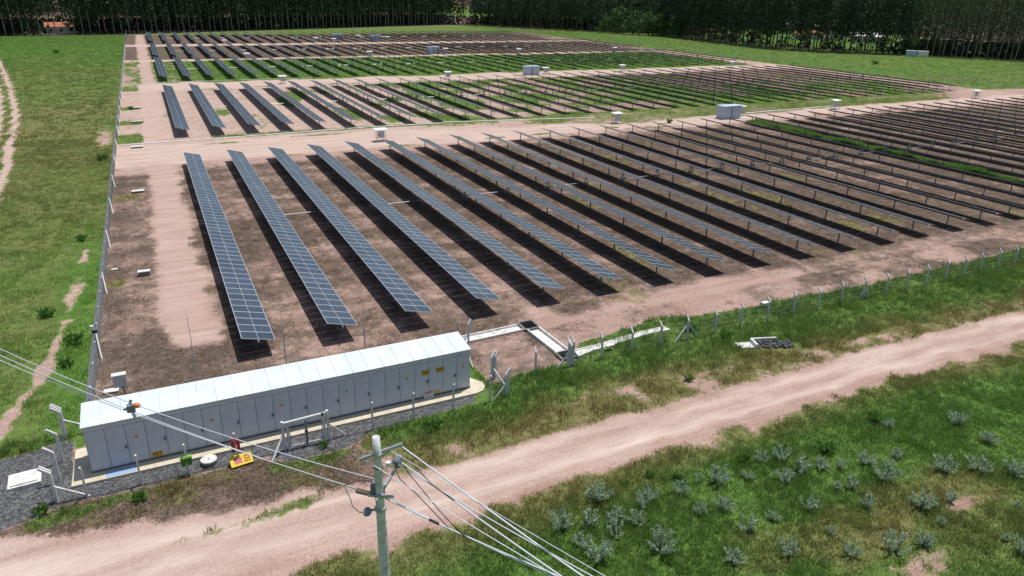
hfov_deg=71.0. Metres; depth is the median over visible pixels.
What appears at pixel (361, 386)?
door
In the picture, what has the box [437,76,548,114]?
solar tracker
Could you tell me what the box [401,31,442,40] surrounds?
solar tracker
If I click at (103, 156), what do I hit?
bush
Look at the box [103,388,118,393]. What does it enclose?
utility box
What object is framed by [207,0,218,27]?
eucalyptus tree
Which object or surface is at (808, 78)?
solar tracker
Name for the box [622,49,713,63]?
solar tracker
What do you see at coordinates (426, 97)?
solar tracker
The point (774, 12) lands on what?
pine tree
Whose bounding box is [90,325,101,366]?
security camera
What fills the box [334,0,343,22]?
eucalyptus tree
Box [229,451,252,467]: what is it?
sign board
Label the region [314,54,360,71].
solar tracker
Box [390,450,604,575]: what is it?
power cable
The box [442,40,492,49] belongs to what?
solar tracker
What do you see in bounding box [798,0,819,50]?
pine tree
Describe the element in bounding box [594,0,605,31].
pine tree
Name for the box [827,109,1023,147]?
solar tracker
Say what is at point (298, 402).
door
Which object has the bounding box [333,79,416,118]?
solar tracker
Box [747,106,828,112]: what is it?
gutter
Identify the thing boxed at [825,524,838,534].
shrub
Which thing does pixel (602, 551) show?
shrub
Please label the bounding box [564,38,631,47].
solar tracker
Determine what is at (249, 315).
solar tracker
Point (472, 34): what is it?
solar tracker
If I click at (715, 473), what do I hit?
shrub
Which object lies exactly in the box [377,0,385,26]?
eucalyptus tree
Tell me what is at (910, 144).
solar tracker
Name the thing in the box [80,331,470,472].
control building
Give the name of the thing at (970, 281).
grass
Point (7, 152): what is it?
farm track
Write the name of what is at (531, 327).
drain channel
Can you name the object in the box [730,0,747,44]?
pine tree
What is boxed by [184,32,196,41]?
solar tracker
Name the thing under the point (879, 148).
grass
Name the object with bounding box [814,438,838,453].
bush
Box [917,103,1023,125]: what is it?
solar tracker
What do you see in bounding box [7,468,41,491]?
inspection hatch
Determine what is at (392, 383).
door
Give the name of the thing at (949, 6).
eucalyptus tree
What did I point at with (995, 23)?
eucalyptus tree
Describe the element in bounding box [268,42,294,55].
solar tracker
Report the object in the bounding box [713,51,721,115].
lightning mast
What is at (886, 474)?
shrub
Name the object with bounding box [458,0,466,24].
eucalyptus tree
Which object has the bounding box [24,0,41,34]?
eucalyptus tree
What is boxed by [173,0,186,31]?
eucalyptus tree
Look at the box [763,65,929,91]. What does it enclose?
solar tracker
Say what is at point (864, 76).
solar tracker
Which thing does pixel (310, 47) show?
solar tracker
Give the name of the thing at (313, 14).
eucalyptus tree
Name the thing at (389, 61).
solar tracker
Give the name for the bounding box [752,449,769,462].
shrub
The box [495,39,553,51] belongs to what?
solar tracker
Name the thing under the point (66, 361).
bush
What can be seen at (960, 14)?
eucalyptus tree
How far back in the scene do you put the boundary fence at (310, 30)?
376.59 m
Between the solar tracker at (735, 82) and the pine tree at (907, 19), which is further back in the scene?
the pine tree at (907, 19)
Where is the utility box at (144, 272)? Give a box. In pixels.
[137,269,149,276]
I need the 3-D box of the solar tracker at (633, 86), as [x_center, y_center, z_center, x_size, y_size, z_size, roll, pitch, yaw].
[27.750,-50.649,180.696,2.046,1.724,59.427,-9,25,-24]
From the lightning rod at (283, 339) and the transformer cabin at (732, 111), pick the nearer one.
the lightning rod at (283, 339)
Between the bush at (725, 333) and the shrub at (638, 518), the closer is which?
the shrub at (638, 518)
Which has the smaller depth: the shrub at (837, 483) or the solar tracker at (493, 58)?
the shrub at (837, 483)
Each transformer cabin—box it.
[332,34,343,39]
[370,35,380,40]
[426,46,438,53]
[521,65,540,75]
[713,104,743,119]
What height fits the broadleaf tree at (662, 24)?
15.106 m
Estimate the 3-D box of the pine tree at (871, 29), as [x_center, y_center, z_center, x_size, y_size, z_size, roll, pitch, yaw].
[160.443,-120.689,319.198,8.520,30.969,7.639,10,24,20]
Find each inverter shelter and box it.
[278,75,286,83]
[373,127,387,141]
[443,71,450,78]
[611,112,623,123]
[830,99,841,108]
[972,90,980,98]
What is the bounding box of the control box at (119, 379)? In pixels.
[111,371,127,394]
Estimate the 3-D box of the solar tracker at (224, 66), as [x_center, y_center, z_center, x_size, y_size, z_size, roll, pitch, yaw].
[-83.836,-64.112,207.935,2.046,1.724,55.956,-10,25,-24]
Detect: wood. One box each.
[0,0,467,35]
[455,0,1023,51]
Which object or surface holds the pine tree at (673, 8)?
on the ground at (708, 294)
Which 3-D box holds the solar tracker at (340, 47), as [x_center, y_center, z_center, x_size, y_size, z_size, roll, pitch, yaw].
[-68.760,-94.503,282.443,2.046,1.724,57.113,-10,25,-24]
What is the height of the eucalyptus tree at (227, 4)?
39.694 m
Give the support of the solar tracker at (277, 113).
on the ground at (708, 294)
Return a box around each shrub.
[547,506,574,530]
[571,530,591,547]
[580,537,613,562]
[581,507,599,527]
[583,478,614,500]
[605,506,625,524]
[606,518,623,538]
[624,508,647,525]
[634,490,651,507]
[642,485,659,499]
[645,523,680,554]
[671,480,690,494]
[692,501,707,514]
[695,472,702,481]
[708,463,732,483]
[713,494,736,510]
[722,545,746,563]
[736,512,757,530]
[741,469,756,479]
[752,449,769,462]
[765,510,782,520]
[771,444,791,460]
[773,466,795,482]
[777,536,800,556]
[794,455,812,473]
[798,494,821,511]
[815,457,831,469]
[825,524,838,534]
[833,480,841,489]
[837,457,848,468]
[844,541,863,556]
[846,473,859,489]
[856,449,877,463]
[858,490,877,508]
[871,457,903,481]
[878,528,913,554]
[881,417,895,427]
[891,447,903,458]
[907,488,938,509]
[912,526,936,546]
[932,452,961,472]
[936,515,946,524]
[945,491,957,501]
[947,409,969,425]
[964,453,994,471]
[979,429,1002,443]
[1002,458,1023,478]
[1002,533,1009,540]
[1012,533,1023,553]
[1013,500,1022,505]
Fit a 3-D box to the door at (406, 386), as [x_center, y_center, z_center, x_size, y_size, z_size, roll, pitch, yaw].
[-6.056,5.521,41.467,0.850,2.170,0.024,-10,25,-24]
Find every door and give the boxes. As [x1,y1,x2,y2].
[83,429,111,470]
[104,425,130,466]
[124,421,150,461]
[144,417,169,457]
[163,413,187,453]
[182,410,205,448]
[201,406,223,444]
[219,402,241,440]
[237,398,258,436]
[255,395,275,432]
[272,391,291,429]
[289,388,308,425]
[306,385,323,421]
[322,381,339,418]
[338,378,355,414]
[354,375,370,411]
[369,372,385,407]
[384,369,399,404]
[399,366,414,400]
[414,363,428,397]
[428,360,442,393]
[442,357,455,391]
[456,354,469,388]
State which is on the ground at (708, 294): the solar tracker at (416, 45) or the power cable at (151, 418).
the solar tracker at (416, 45)
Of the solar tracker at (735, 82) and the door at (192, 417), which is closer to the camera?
the door at (192, 417)
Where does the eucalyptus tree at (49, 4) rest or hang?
on the ground at (708, 294)
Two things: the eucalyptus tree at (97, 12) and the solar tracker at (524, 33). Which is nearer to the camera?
the eucalyptus tree at (97, 12)
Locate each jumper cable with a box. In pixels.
[344,487,362,512]
[394,457,448,527]
[402,460,464,536]
[411,458,454,500]
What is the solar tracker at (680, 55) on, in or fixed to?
on the ground at (708, 294)
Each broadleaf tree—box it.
[593,13,614,32]
[608,5,628,33]
[620,6,647,34]
[635,8,659,35]
[649,11,672,36]
[661,6,687,37]
[876,36,889,53]
[897,34,920,53]
[927,30,948,55]
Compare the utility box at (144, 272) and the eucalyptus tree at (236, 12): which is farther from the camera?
the eucalyptus tree at (236, 12)
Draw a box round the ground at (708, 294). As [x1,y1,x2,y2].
[0,0,1023,575]
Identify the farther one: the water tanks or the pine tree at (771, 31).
the pine tree at (771, 31)
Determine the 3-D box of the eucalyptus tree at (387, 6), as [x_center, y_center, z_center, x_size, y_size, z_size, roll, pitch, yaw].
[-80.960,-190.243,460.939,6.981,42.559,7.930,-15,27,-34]
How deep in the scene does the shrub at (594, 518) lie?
32.35 m
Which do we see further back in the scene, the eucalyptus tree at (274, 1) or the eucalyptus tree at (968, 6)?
the eucalyptus tree at (274, 1)
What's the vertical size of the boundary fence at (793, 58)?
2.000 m
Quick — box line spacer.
[123,400,140,418]
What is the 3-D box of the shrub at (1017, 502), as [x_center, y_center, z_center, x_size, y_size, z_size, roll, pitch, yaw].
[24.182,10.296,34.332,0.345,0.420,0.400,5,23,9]
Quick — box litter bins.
[180,454,191,466]
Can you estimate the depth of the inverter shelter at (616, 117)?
133.79 m
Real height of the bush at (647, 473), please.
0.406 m
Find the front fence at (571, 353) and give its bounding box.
[494,246,1023,376]
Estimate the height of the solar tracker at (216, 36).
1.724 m
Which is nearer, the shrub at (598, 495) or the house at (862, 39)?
the shrub at (598, 495)
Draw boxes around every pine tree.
[469,0,477,24]
[470,0,480,12]
[477,0,487,25]
[478,0,489,17]
[485,0,495,25]
[486,0,498,25]
[496,0,504,26]
[497,0,508,26]
[502,0,514,26]
[544,0,555,28]
[570,0,583,30]
[589,0,599,30]
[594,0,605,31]
[653,0,664,34]
[657,0,669,20]
[663,0,675,35]
[670,0,682,27]
[673,0,686,37]
[677,0,689,37]
[686,1,696,37]
[699,0,712,39]
[704,0,720,39]
[705,0,718,40]
[712,0,728,41]
[713,0,729,40]
[718,0,734,42]
[719,0,738,42]
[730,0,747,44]
[731,0,742,43]
[734,0,751,44]
[737,0,753,44]
[739,0,756,45]
[747,0,762,45]
[751,0,771,46]
[754,0,771,46]
[759,0,775,47]
[765,0,778,47]
[765,0,785,48]
[769,0,790,47]
[771,0,794,48]
[776,1,790,47]
[779,0,801,49]
[779,3,795,47]
[792,0,809,49]
[793,0,812,48]
[796,0,816,49]
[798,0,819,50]
[803,0,821,49]
[808,0,829,50]
[809,0,826,49]
[815,0,837,50]
[817,0,838,51]
[819,0,837,42]
[824,0,850,51]
[828,1,846,50]
[831,0,854,51]
[837,0,856,51]
[838,0,860,52]
[843,0,863,48]
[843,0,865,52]
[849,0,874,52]
[856,0,871,51]
[859,0,880,51]
[863,3,878,51]
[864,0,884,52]
[869,0,891,52]
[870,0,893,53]
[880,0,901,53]
[883,1,899,41]
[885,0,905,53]
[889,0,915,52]
[892,0,908,52]
[899,0,916,36]
[903,0,925,39]
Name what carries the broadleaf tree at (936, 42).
on the ground at (708, 294)
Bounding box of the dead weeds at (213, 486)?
[0,441,460,541]
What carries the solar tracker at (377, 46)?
on the ground at (708, 294)
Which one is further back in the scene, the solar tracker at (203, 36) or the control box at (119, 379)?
the solar tracker at (203, 36)
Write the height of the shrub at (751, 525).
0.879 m
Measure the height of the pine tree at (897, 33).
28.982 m
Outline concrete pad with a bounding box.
[71,378,484,488]
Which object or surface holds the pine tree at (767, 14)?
on the ground at (708, 294)
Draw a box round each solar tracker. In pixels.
[146,32,153,40]
[149,43,159,56]
[154,57,167,80]
[159,32,167,41]
[162,85,189,135]
[165,42,177,55]
[171,32,182,43]
[173,57,191,77]
[180,42,195,56]
[183,152,274,347]
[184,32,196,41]
[189,84,225,133]
[192,56,214,76]
[195,31,210,41]
[195,42,212,57]
[207,31,224,42]
[210,42,229,56]
[210,56,236,78]
[214,83,260,131]
[221,32,238,41]
[225,42,244,56]
[226,149,357,332]
[228,55,259,78]
[231,31,249,41]
[239,82,293,129]
[240,42,263,55]
[246,55,279,77]
[252,41,280,56]
[263,81,326,126]
[264,55,301,75]
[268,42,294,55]
[268,147,432,320]
[280,41,310,52]
[281,55,321,74]
[286,80,358,125]
[294,41,326,54]
[296,54,340,74]
[307,144,500,307]
[308,41,339,52]
[310,80,387,118]
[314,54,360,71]
[321,41,358,53]
[331,54,378,71]
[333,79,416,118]
[344,40,386,51]
[344,53,395,69]
[345,141,564,296]
[353,78,445,120]
[357,40,401,51]
[361,53,415,71]
[376,78,471,118]
[379,54,435,69]
[381,139,622,286]
[382,40,426,52]
[393,53,450,70]
[395,40,440,52]
[397,77,499,116]
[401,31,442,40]
[407,40,455,52]
[408,53,465,71]
[415,76,522,115]
[416,137,677,277]
[418,40,469,51]
[420,31,464,40]
[423,53,484,71]
[427,30,471,39]
[430,40,479,51]
[436,30,481,39]
[436,52,502,70]
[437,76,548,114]
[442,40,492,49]
[448,134,727,268]
[450,31,492,39]
[450,39,506,52]
[450,52,516,70]
[455,30,502,38]
[458,76,570,108]
[462,39,519,50]
[463,52,528,65]
[464,30,513,38]
[473,30,522,39]
[473,39,528,48]
[473,74,594,111]
[476,51,547,65]
[482,30,532,37]
[482,133,774,259]
[484,39,541,49]
[489,51,563,65]
[490,30,542,38]
[493,74,617,109]
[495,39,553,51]
[499,30,552,37]
[504,51,579,66]
[505,39,565,48]
[510,73,637,108]
[511,130,817,252]
[514,50,592,67]
[515,39,577,50]
[526,39,586,50]
[527,50,608,67]
[530,73,659,107]
[537,39,597,49]
[540,50,620,66]
[542,128,858,244]
[545,72,679,104]
[546,39,609,49]
[553,50,635,65]
[554,38,620,48]
[563,72,700,102]
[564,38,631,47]
[565,50,650,66]
[570,126,898,238]
[574,38,639,47]
[575,49,661,64]
[578,71,720,103]
[588,49,675,63]
[595,71,739,102]
[597,124,932,231]
[599,49,689,65]
[611,49,700,63]
[611,70,758,101]
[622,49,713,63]
[626,123,966,225]
[627,70,775,99]
[631,48,726,63]
[640,69,792,99]
[643,48,736,62]
[651,121,1000,220]
[654,48,749,61]
[657,69,809,98]
[670,68,826,97]
[674,119,1023,214]
[685,68,841,96]
[697,67,857,95]
[697,117,1023,195]
[712,67,871,94]
[721,116,1023,190]
[725,67,886,93]
[738,66,902,91]
[743,114,1023,175]
[751,66,916,90]
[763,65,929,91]
[765,113,1023,173]
[777,65,942,90]
[787,64,955,89]
[787,112,1023,161]
[806,110,1023,158]
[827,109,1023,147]
[847,108,1023,145]
[864,106,1023,140]
[881,105,1023,130]
[899,104,1023,127]
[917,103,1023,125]
[934,102,1023,118]
[950,101,1023,117]
[965,100,1023,110]
[980,99,1023,109]
[995,98,1023,104]
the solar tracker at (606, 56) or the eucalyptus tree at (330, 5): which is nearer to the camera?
the solar tracker at (606, 56)
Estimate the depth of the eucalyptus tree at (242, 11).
386.48 m
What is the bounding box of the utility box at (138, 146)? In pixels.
[131,145,142,148]
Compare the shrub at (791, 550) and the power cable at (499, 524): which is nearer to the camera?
the power cable at (499, 524)
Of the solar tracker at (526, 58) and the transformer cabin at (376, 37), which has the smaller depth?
the solar tracker at (526, 58)
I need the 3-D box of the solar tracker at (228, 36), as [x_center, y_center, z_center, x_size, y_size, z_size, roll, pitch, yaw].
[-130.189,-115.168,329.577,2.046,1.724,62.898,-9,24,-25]
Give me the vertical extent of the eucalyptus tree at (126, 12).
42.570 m
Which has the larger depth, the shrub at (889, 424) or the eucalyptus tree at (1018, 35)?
the eucalyptus tree at (1018, 35)
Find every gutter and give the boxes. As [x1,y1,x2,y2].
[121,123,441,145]
[125,77,311,83]
[442,117,593,122]
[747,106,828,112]
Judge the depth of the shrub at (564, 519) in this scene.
32.09 m
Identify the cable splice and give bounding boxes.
[429,518,438,525]
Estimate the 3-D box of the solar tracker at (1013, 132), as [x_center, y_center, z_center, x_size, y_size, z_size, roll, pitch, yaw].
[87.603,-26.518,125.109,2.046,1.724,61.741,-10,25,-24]
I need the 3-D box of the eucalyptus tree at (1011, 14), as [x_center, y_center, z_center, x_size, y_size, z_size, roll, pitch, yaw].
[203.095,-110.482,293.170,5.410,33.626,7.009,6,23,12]
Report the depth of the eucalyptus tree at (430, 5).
489.85 m
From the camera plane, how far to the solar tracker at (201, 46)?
260.20 m
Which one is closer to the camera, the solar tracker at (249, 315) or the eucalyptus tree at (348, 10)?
the solar tracker at (249, 315)
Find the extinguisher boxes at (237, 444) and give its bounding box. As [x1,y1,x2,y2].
[230,437,240,452]
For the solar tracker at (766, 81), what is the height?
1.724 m
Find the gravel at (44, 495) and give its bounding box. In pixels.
[0,396,475,530]
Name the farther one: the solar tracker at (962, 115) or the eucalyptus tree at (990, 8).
the eucalyptus tree at (990, 8)
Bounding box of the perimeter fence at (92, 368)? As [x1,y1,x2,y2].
[85,31,125,401]
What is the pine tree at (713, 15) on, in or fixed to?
on the ground at (708, 294)
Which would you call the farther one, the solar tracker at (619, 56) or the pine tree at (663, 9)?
the pine tree at (663, 9)
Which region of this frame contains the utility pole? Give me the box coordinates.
[355,435,402,575]
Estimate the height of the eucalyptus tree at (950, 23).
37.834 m
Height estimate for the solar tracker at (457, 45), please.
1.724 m
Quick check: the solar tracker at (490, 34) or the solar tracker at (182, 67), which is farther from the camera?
the solar tracker at (490, 34)
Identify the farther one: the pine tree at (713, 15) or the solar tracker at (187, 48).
the pine tree at (713, 15)
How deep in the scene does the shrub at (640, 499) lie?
33.65 m
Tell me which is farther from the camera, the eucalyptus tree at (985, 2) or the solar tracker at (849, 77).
the eucalyptus tree at (985, 2)
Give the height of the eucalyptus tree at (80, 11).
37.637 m
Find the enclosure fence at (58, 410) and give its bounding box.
[37,319,511,503]
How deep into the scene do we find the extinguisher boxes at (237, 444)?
35.94 m
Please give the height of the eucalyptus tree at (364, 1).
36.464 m
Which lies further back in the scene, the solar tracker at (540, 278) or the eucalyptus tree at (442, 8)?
the eucalyptus tree at (442, 8)
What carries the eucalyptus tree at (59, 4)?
on the ground at (708, 294)
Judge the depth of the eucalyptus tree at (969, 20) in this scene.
299.83 m
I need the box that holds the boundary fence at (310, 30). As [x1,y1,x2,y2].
[134,29,519,34]
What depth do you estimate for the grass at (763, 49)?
294.95 m
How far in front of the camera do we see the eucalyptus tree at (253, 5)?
392.51 m
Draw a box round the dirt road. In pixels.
[0,313,1023,575]
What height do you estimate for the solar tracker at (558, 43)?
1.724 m
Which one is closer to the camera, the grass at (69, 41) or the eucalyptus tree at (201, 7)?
the grass at (69, 41)
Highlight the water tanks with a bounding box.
[905,50,928,56]
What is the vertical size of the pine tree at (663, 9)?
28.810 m
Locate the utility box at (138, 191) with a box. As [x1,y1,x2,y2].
[131,189,143,192]
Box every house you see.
[43,22,75,33]
[794,29,827,39]
[849,32,881,42]
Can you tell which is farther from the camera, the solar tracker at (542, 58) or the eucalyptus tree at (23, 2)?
the eucalyptus tree at (23, 2)
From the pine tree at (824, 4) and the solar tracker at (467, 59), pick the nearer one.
the solar tracker at (467, 59)
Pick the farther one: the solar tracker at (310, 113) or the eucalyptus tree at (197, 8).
the eucalyptus tree at (197, 8)
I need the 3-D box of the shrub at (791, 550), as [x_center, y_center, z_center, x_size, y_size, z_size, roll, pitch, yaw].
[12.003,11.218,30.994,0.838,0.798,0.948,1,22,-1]
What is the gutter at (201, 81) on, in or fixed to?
on the service track at (183, 289)
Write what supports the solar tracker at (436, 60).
on the ground at (708, 294)
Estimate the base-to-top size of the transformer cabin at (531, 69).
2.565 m
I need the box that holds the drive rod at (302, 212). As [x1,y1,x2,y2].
[284,211,318,214]
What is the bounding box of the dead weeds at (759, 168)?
[97,122,1023,397]
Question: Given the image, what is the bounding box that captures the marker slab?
[760,301,768,306]
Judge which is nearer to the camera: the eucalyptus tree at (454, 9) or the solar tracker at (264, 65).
the solar tracker at (264, 65)
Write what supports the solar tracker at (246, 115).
on the ground at (708, 294)
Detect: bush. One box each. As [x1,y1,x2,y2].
[29,501,49,514]
[36,306,55,316]
[57,355,75,367]
[62,331,85,344]
[75,234,87,240]
[96,152,109,159]
[130,488,148,501]
[318,440,329,448]
[422,416,443,431]
[620,479,629,485]
[644,469,655,476]
[670,471,685,483]
[683,323,699,332]
[683,374,694,381]
[718,329,731,337]
[736,450,753,462]
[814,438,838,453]
[866,408,887,422]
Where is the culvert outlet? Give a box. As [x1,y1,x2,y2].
[735,337,794,348]
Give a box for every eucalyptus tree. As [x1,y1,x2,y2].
[0,0,6,35]
[0,0,15,35]
[13,0,27,35]
[17,0,35,34]
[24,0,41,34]
[35,0,55,34]
[42,0,57,34]
[54,0,74,34]
[63,0,79,34]
[73,0,86,34]
[82,0,95,33]
[88,0,105,34]
[91,0,107,33]
[103,0,122,33]
[108,0,122,33]
[120,0,132,33]
[128,0,145,32]
[135,0,151,33]
[140,0,154,32]
[149,0,160,32]
[156,0,170,32]
[162,0,172,32]
[169,0,182,31]
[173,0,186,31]
[181,0,193,31]
[187,0,200,30]
[194,0,205,31]
[202,0,217,31]
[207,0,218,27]
[213,0,225,30]
[218,0,230,30]
[223,0,234,30]
[230,0,242,30]
[237,0,247,30]
[240,0,252,27]
[247,0,260,29]
[252,0,263,29]
[255,0,266,26]
[265,0,277,29]
[267,0,279,29]
[275,0,286,29]
[282,0,293,28]
[287,0,297,26]
[291,0,303,28]
[297,0,307,28]
[302,0,312,28]
[306,0,315,28]
[309,0,321,25]
[317,0,327,28]
[321,0,331,27]
[325,0,335,27]
[332,0,338,24]
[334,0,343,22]
[336,0,347,25]
[344,0,352,26]
[347,0,355,27]
[353,0,362,26]
[354,0,365,23]
[361,0,368,22]
[364,0,373,26]
[369,0,379,26]
[373,0,382,18]
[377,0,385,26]
[380,0,389,25]
[383,0,393,25]
[386,0,396,25]
[395,0,403,24]
[403,0,410,25]
[406,0,414,23]
[412,0,424,25]
[418,0,427,18]
[424,0,431,24]
[439,0,446,14]
[444,0,451,24]
[445,0,453,14]
[451,0,457,17]
[455,0,462,15]
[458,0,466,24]
[895,0,918,53]
[925,0,942,50]
[932,0,952,54]
[938,1,955,54]
[940,1,959,56]
[950,0,969,56]
[955,0,974,56]
[961,0,979,56]
[966,0,985,56]
[973,0,992,57]
[978,0,1000,57]
[986,0,1007,58]
[991,0,1010,58]
[997,0,1020,59]
[1004,0,1023,59]
[1006,0,1023,59]
[1014,6,1023,60]
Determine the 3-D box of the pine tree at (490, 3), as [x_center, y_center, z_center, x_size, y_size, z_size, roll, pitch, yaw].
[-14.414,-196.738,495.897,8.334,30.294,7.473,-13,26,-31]
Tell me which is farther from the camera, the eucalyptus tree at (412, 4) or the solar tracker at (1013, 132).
the eucalyptus tree at (412, 4)
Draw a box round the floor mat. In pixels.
[106,464,136,477]
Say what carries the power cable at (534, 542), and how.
attached to the utility pole
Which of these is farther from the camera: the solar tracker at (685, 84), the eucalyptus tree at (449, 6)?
the eucalyptus tree at (449, 6)
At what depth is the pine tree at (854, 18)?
319.41 m
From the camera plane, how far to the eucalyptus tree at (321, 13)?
424.01 m
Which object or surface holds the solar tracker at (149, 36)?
on the ground at (708, 294)
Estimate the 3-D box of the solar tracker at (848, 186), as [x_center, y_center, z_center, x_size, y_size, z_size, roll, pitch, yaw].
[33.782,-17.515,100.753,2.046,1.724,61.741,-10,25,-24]
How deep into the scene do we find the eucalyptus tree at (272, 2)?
399.92 m
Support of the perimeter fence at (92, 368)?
on the ground at (708, 294)
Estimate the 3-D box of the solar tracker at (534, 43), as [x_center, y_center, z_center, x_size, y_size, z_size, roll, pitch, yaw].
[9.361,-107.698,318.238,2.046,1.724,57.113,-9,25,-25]
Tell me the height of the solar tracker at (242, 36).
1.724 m
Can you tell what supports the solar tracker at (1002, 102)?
on the ground at (708, 294)
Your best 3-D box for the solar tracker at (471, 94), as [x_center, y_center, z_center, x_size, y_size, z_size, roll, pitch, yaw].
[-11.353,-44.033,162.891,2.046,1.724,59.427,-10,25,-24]
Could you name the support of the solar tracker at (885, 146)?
on the ground at (708, 294)
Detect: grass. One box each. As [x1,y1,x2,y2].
[0,34,126,141]
[0,136,113,456]
[0,245,1023,541]
[106,65,1023,290]
[124,33,743,83]
[288,339,1023,575]
[461,25,1023,88]
[746,117,1023,185]
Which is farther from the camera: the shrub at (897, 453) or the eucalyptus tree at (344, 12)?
the eucalyptus tree at (344, 12)
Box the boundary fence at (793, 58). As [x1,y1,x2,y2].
[540,30,1021,89]
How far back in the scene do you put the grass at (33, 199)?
65.76 m
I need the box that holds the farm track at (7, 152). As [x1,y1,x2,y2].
[0,60,21,192]
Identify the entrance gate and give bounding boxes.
[272,410,345,461]
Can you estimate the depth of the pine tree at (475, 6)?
502.58 m
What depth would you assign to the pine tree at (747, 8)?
348.30 m
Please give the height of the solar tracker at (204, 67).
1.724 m
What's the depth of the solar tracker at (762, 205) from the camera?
84.80 m
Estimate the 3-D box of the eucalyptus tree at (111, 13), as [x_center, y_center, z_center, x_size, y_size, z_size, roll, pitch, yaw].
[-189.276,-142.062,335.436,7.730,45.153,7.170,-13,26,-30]
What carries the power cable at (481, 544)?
attached to the utility pole
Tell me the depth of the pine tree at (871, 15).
313.07 m
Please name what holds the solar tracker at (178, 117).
on the ground at (708, 294)
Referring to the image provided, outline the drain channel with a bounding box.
[462,319,668,361]
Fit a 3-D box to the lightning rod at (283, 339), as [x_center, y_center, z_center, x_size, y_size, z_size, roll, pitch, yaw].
[-13.181,3.510,41.627,0.074,6.000,0.074,19,29,37]
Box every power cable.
[0,349,373,478]
[0,355,355,488]
[0,360,354,487]
[365,460,555,575]
[385,498,557,575]
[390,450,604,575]
[390,498,551,575]
[398,465,592,575]
[401,446,582,575]
[402,462,561,575]
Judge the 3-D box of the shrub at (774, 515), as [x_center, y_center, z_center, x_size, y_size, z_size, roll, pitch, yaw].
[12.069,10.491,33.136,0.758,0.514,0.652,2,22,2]
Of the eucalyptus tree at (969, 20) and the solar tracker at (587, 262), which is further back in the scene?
the eucalyptus tree at (969, 20)
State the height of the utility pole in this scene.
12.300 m
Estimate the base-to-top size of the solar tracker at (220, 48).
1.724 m
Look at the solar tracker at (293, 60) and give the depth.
213.43 m
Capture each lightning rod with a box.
[187,318,198,380]
[279,302,286,363]
[361,289,365,348]
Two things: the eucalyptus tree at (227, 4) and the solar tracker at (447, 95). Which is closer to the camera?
the solar tracker at (447, 95)
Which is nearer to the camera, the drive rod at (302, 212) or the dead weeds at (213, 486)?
the dead weeds at (213, 486)
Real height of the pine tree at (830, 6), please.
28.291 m
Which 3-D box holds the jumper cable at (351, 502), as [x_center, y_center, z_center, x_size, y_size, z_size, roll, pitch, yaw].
[-3.981,5.401,18.207,0.640,0.628,0.045,11,24,23]
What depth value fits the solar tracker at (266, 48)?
269.74 m
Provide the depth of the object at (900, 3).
310.79 m
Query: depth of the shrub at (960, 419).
40.55 m
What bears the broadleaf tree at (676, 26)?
on the ground at (708, 294)
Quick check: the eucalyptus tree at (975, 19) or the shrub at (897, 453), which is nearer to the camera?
the shrub at (897, 453)
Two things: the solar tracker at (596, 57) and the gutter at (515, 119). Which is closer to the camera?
the gutter at (515, 119)
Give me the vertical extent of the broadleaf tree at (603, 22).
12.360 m
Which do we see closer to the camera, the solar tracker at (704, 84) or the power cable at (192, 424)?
the power cable at (192, 424)
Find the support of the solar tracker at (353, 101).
on the ground at (708, 294)
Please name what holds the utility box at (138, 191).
on the ground at (708, 294)
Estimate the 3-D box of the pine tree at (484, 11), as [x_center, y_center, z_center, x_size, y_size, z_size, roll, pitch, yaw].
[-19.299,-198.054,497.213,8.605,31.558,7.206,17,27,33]
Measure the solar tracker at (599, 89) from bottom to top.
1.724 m
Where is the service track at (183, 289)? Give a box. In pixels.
[115,35,1023,350]
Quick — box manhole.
[200,454,216,466]
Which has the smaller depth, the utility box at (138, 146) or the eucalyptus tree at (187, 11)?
the utility box at (138, 146)
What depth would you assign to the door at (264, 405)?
38.20 m
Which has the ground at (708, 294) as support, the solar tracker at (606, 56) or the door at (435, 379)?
the solar tracker at (606, 56)
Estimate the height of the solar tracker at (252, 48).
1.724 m
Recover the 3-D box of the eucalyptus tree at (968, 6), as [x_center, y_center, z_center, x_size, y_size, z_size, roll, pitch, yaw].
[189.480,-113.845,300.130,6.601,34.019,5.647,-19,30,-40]
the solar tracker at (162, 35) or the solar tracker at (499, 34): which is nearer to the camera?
the solar tracker at (162, 35)
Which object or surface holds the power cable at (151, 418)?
attached to the utility pole
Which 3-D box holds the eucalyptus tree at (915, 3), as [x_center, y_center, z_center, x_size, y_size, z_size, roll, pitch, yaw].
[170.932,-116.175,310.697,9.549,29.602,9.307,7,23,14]
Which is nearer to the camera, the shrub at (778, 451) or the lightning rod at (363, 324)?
the shrub at (778, 451)
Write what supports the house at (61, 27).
on the ground at (708, 294)
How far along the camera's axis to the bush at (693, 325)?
51.51 m
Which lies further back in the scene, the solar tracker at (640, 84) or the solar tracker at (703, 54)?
the solar tracker at (703, 54)
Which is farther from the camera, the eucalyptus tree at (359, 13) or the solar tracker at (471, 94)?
the eucalyptus tree at (359, 13)
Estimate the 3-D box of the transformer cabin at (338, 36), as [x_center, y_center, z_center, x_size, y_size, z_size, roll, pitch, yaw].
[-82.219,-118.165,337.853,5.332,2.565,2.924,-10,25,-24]
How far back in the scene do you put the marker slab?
55.82 m
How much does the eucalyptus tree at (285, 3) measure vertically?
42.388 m
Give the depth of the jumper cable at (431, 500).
17.84 m
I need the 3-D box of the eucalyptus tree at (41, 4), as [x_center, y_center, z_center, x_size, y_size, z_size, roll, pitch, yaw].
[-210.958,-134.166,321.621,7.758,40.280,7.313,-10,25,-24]
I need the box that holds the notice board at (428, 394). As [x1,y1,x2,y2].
[424,390,433,398]

